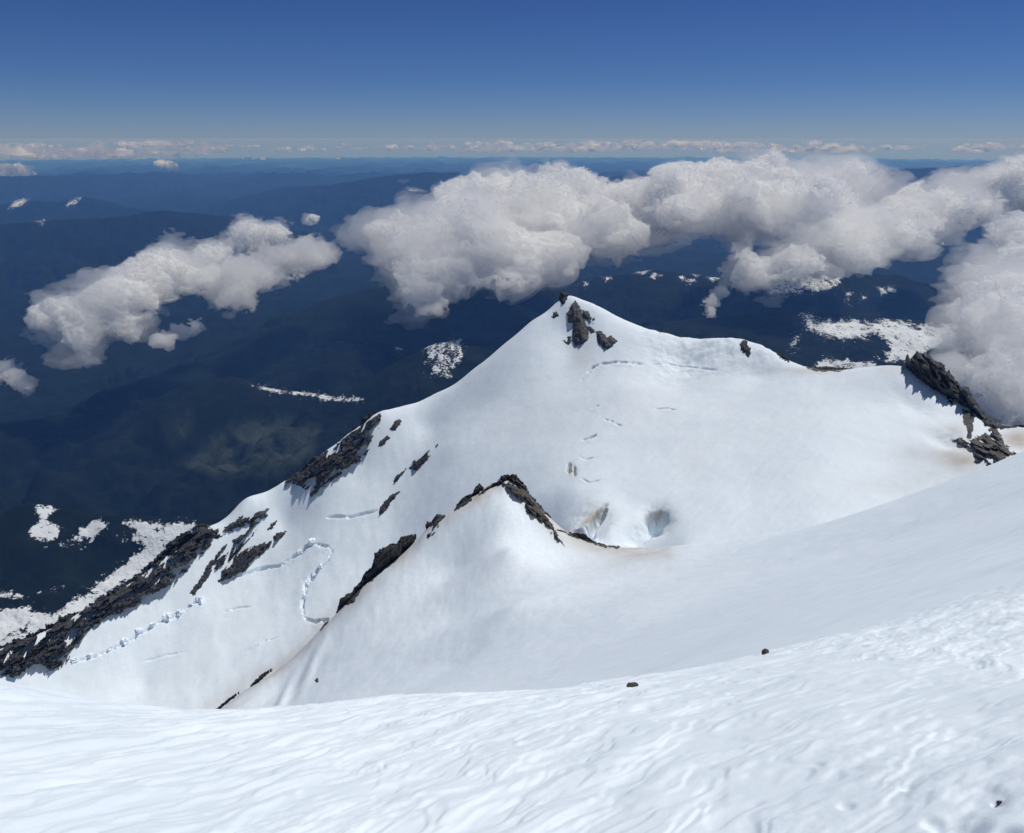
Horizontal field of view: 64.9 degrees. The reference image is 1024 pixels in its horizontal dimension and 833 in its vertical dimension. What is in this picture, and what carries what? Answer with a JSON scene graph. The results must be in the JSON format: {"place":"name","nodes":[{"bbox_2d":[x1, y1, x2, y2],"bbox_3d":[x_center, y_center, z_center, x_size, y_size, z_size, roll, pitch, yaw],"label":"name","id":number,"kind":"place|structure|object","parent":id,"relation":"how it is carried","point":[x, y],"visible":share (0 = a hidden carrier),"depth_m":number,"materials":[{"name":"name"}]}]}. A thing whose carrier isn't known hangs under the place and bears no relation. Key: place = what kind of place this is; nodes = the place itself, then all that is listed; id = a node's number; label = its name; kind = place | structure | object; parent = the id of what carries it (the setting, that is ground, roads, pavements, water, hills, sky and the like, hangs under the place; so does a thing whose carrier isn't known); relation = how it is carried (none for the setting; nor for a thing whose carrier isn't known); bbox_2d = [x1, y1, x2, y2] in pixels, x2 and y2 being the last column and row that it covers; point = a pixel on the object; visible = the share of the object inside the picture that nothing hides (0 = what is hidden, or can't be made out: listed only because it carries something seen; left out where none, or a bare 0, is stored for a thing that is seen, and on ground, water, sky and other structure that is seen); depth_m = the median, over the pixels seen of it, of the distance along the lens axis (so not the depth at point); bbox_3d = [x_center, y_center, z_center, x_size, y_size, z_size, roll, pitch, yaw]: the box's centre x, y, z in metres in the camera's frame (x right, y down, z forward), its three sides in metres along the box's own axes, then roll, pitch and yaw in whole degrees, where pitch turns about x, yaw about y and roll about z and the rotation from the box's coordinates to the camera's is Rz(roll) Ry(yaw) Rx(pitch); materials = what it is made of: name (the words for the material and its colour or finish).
{"place":"outdoors","nodes":[
{"label":"outdoors","id":0,"kind":"place"},
{"bbox_2d":[0,156,1023,645],"bbox_3d":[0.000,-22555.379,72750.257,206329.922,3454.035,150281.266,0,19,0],"label":"hills","id":1,"kind":"structure","parent":0,"point":[186,344],"depth_m":12295.38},
{"bbox_2d":[0,451,1023,832],"bbox_3d":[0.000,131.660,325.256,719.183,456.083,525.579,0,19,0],"label":"snow slope","id":2,"kind":"structure","parent":0,"point":[480,661],"depth_m":9.43,"materials":[{"name":"white snow"}]},
{"bbox_2d":[216,692,238,708],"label":"rock outcrop","id":3,"kind":"object","parent":2,"relation":"on","point":[227,701],"visible":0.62,"depth_m":378.39,"materials":[{"name":"black stone"}]},
{"bbox_2d":[250,669,272,686],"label":"rock outcrop","id":4,"kind":"object","parent":2,"relation":"on","point":[261,676],"visible":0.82,"depth_m":386.69,"materials":[{"name":"black stone"}]},
{"bbox_2d":[336,534,415,612],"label":"rock outcrop","id":5,"kind":"object","parent":2,"relation":"on","point":[386,556],"visible":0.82,"depth_m":409.40,"materials":[{"name":"black stone"}]},
{"bbox_2d":[425,514,444,538],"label":"rock outcrop","id":6,"kind":"object","parent":2,"relation":"on","point":[437,519],"visible":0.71,"depth_m":417.08,"materials":[{"name":"grey stone"}]},
{"bbox_2d":[454,494,471,510],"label":"rock outcrop","id":7,"kind":"object","parent":2,"relation":"on","point":[465,500],"visible":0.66,"depth_m":418.98,"materials":[{"name":"grey stone"}]},
{"bbox_2d":[471,483,483,496],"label":"rock outcrop","id":8,"kind":"object","parent":2,"relation":"on","point":[478,488],"visible":0.94,"depth_m":421.29,"materials":[{"name":"grey stone"}]},
{"bbox_2d":[478,474,563,544],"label":"rib summit rock","id":9,"kind":"object","parent":2,"relation":"on","point":[523,493],"visible":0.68,"depth_m":414.81,"materials":[{"name":"grey stone"}]},
{"bbox_2d":[557,529,619,548],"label":"rock outcrop","id":10,"kind":"object","parent":2,"relation":"on","point":[584,537],"visible":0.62,"depth_m":421.74,"materials":[{"name":"grey stone"}]},
{"bbox_2d":[627,682,638,686],"bbox_3d":[1.718,3.838,11.496,0.171,0.089,0.112,-8,20,-11],"label":"stone","id":11,"kind":"object","parent":2,"relation":"on","point":[632,684],"visible":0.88,"depth_m":11.46,"materials":[{"name":"grey stone"}]},
{"bbox_2d":[762,648,768,654],"bbox_3d":[5.307,4.958,16.875,0.156,0.192,0.152,5,29,6],"label":"stone","id":12,"kind":"object","parent":2,"relation":"on","point":[765,651],"visible":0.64,"depth_m":16.83,"materials":[{"name":"grey stone"}]},
{"bbox_2d":[0,296,1023,708],"bbox_3d":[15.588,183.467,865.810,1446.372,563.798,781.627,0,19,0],"label":"mountain","id":13,"kind":"structure","parent":0,"point":[636,436],"depth_m":783.47,"materials":[{"name":"white snow"}]},
{"bbox_2d":[70,657,77,663],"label":"ice block","id":14,"kind":"structure","parent":13,"relation":"on","point":[73,659],"depth_m":773.52,"materials":[{"name":"white"}]},
{"bbox_2d":[0,523,218,677],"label":"rock ridge","id":15,"kind":"object","parent":13,"relation":"on","point":[65,623],"visible":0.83,"depth_m":807.12,"materials":[{"name":"grey stone"}]},
{"bbox_2d":[120,637,128,645],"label":"ice block","id":16,"kind":"structure","parent":13,"relation":"on","point":[124,641],"depth_m":793.10,"materials":[{"name":"white"}]},
{"bbox_2d":[135,627,143,633],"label":"ice block","id":17,"kind":"structure","parent":13,"relation":"on","point":[139,630],"depth_m":802.65,"materials":[{"name":"white"}]},
{"bbox_2d":[150,621,155,628],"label":"ice block","id":18,"kind":"structure","parent":13,"relation":"on","point":[152,624],"depth_m":808.78,"materials":[{"name":"white"}]},
{"bbox_2d":[162,612,170,621],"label":"ice block","id":19,"kind":"structure","parent":13,"relation":"on","point":[166,617],"depth_m":814.41,"materials":[{"name":"white"}]},
{"bbox_2d":[175,609,184,615],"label":"ice block","id":20,"kind":"structure","parent":13,"relation":"on","point":[178,612],"depth_m":819.75,"materials":[{"name":"white"}]},
{"bbox_2d":[190,584,199,594],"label":"rock outcrop","id":21,"kind":"object","parent":13,"relation":"on","point":[194,590],"visible":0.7,"depth_m":833.68,"materials":[{"name":"grey stone"}]},
{"bbox_2d":[195,596,203,603],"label":"ice block","id":22,"kind":"structure","parent":13,"relation":"on","point":[199,599],"depth_m":827.08,"materials":[{"name":"white"}]},
{"bbox_2d":[197,559,214,588],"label":"rock outcrop","id":23,"kind":"object","parent":13,"relation":"on","point":[205,575],"visible":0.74,"depth_m":844.45,"materials":[{"name":"grey stone"}]},
{"bbox_2d":[213,522,258,569],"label":"rock outcrop","id":24,"kind":"object","parent":13,"relation":"on","point":[220,560],"visible":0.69,"depth_m":862.85,"materials":[{"name":"grey stone"}]},
{"bbox_2d":[210,508,268,538],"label":"rock outcrop","id":25,"kind":"object","parent":13,"relation":"on","point":[232,526],"visible":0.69,"depth_m":877.39,"materials":[{"name":"grey stone"}]},
{"bbox_2d":[217,531,286,581],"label":"rock outcrop","id":26,"kind":"object","parent":13,"relation":"on","point":[254,552],"visible":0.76,"depth_m":858.50,"materials":[{"name":"grey stone"}]},
{"bbox_2d":[267,520,276,529],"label":"rock outcrop","id":27,"kind":"object","parent":13,"relation":"on","point":[272,525],"visible":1,"depth_m":886.81,"materials":[{"name":"grey stone"}]},
{"bbox_2d":[308,538,314,544],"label":"ice block","id":28,"kind":"structure","parent":13,"relation":"on","point":[311,541],"depth_m":858.00,"materials":[{"name":"white"}]},
{"bbox_2d":[283,411,380,497],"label":"rock outcrop","id":29,"kind":"object","parent":13,"relation":"on","point":[345,457],"visible":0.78,"depth_m":900.83,"materials":[{"name":"grey stone"}]},
{"bbox_2d":[378,435,389,446],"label":"rock outcrop","id":30,"kind":"object","parent":13,"relation":"on","point":[382,442],"visible":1,"depth_m":905.19,"materials":[{"name":"grey stone"}]},
{"bbox_2d":[379,491,399,514],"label":"rock outcrop","id":31,"kind":"object","parent":13,"relation":"on","point":[384,506],"visible":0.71,"depth_m":862.57,"materials":[{"name":"grey stone"}]},
{"bbox_2d":[390,419,401,430],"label":"rock outcrop","id":32,"kind":"object","parent":13,"relation":"on","point":[396,424],"visible":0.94,"depth_m":913.13,"materials":[{"name":"grey stone"}]},
{"bbox_2d":[393,444,437,483],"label":"rock outcrop","id":33,"kind":"object","parent":13,"relation":"on","point":[417,464],"visible":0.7,"depth_m":878.65,"materials":[{"name":"grey stone"}]},
{"bbox_2d":[559,291,568,304],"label":"rock outcrop","id":34,"kind":"object","parent":13,"relation":"on","point":[563,295],"visible":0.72,"depth_m":939.05,"materials":[{"name":"grey stone"}]},
{"bbox_2d":[562,336,571,344],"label":"rock outcrop","id":35,"kind":"object","parent":13,"relation":"on","point":[569,340],"visible":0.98,"depth_m":911.28,"materials":[{"name":"grey stone"}]},
{"bbox_2d":[566,300,588,345],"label":"rock outcrop","id":36,"kind":"object","parent":13,"relation":"on","point":[580,332],"visible":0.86,"depth_m":913.51,"materials":[{"name":"grey stone"}]},
{"bbox_2d":[582,310,595,333],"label":"rock outcrop","id":37,"kind":"object","parent":13,"relation":"on","point":[586,315],"visible":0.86,"depth_m":916.52,"materials":[{"name":"grey stone"}]},
{"bbox_2d":[596,331,617,348],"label":"rock outcrop","id":38,"kind":"object","parent":13,"relation":"on","point":[604,341],"visible":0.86,"depth_m":886.75,"materials":[{"name":"grey stone"}]},
{"bbox_2d":[740,340,750,357],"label":"rock outcrop","id":39,"kind":"object","parent":13,"relation":"on","point":[744,346],"visible":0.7,"depth_m":823.26,"materials":[{"name":"grey stone"}]},
{"bbox_2d":[777,353,789,362],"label":"rock outcrop","id":40,"kind":"object","parent":13,"relation":"on","point":[782,356],"visible":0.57,"depth_m":802.54,"materials":[{"name":"grey stone"}]},
{"bbox_2d":[806,366,848,371],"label":"rock outcrop","id":41,"kind":"object","parent":13,"relation":"on","point":[826,369],"visible":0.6,"depth_m":762.83,"materials":[{"name":"brown stone"}]},
{"bbox_2d":[905,351,1005,428],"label":"rock cliff","id":42,"kind":"structure","parent":13,"relation":"on","point":[927,370],"depth_m":691.12,"materials":[{"name":"grey stone"}]},
{"bbox_2d":[962,408,973,438],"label":"rock outcrop","id":43,"kind":"object","parent":13,"relation":"on","point":[968,418],"visible":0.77,"depth_m":663.04,"materials":[{"name":"grey stone"}]},
{"bbox_2d":[954,427,1015,464],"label":"rubble bank","id":44,"kind":"structure","parent":13,"relation":"on","point":[998,450],"depth_m":608.96,"materials":[{"name":"grey stone"}]},
{"bbox_2d":[999,425,1023,429],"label":"rock outcrop","id":45,"kind":"object","parent":13,"relation":"on","point":[1008,427],"visible":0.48,"depth_m":651.65,"materials":[{"name":"grey stone"}]},
{"bbox_2d":[0,0,1023,160],"label":"sky","id":46,"kind":"structure","parent":0,"point":[80,79],"materials":[{"name":"blue"}]}
]}

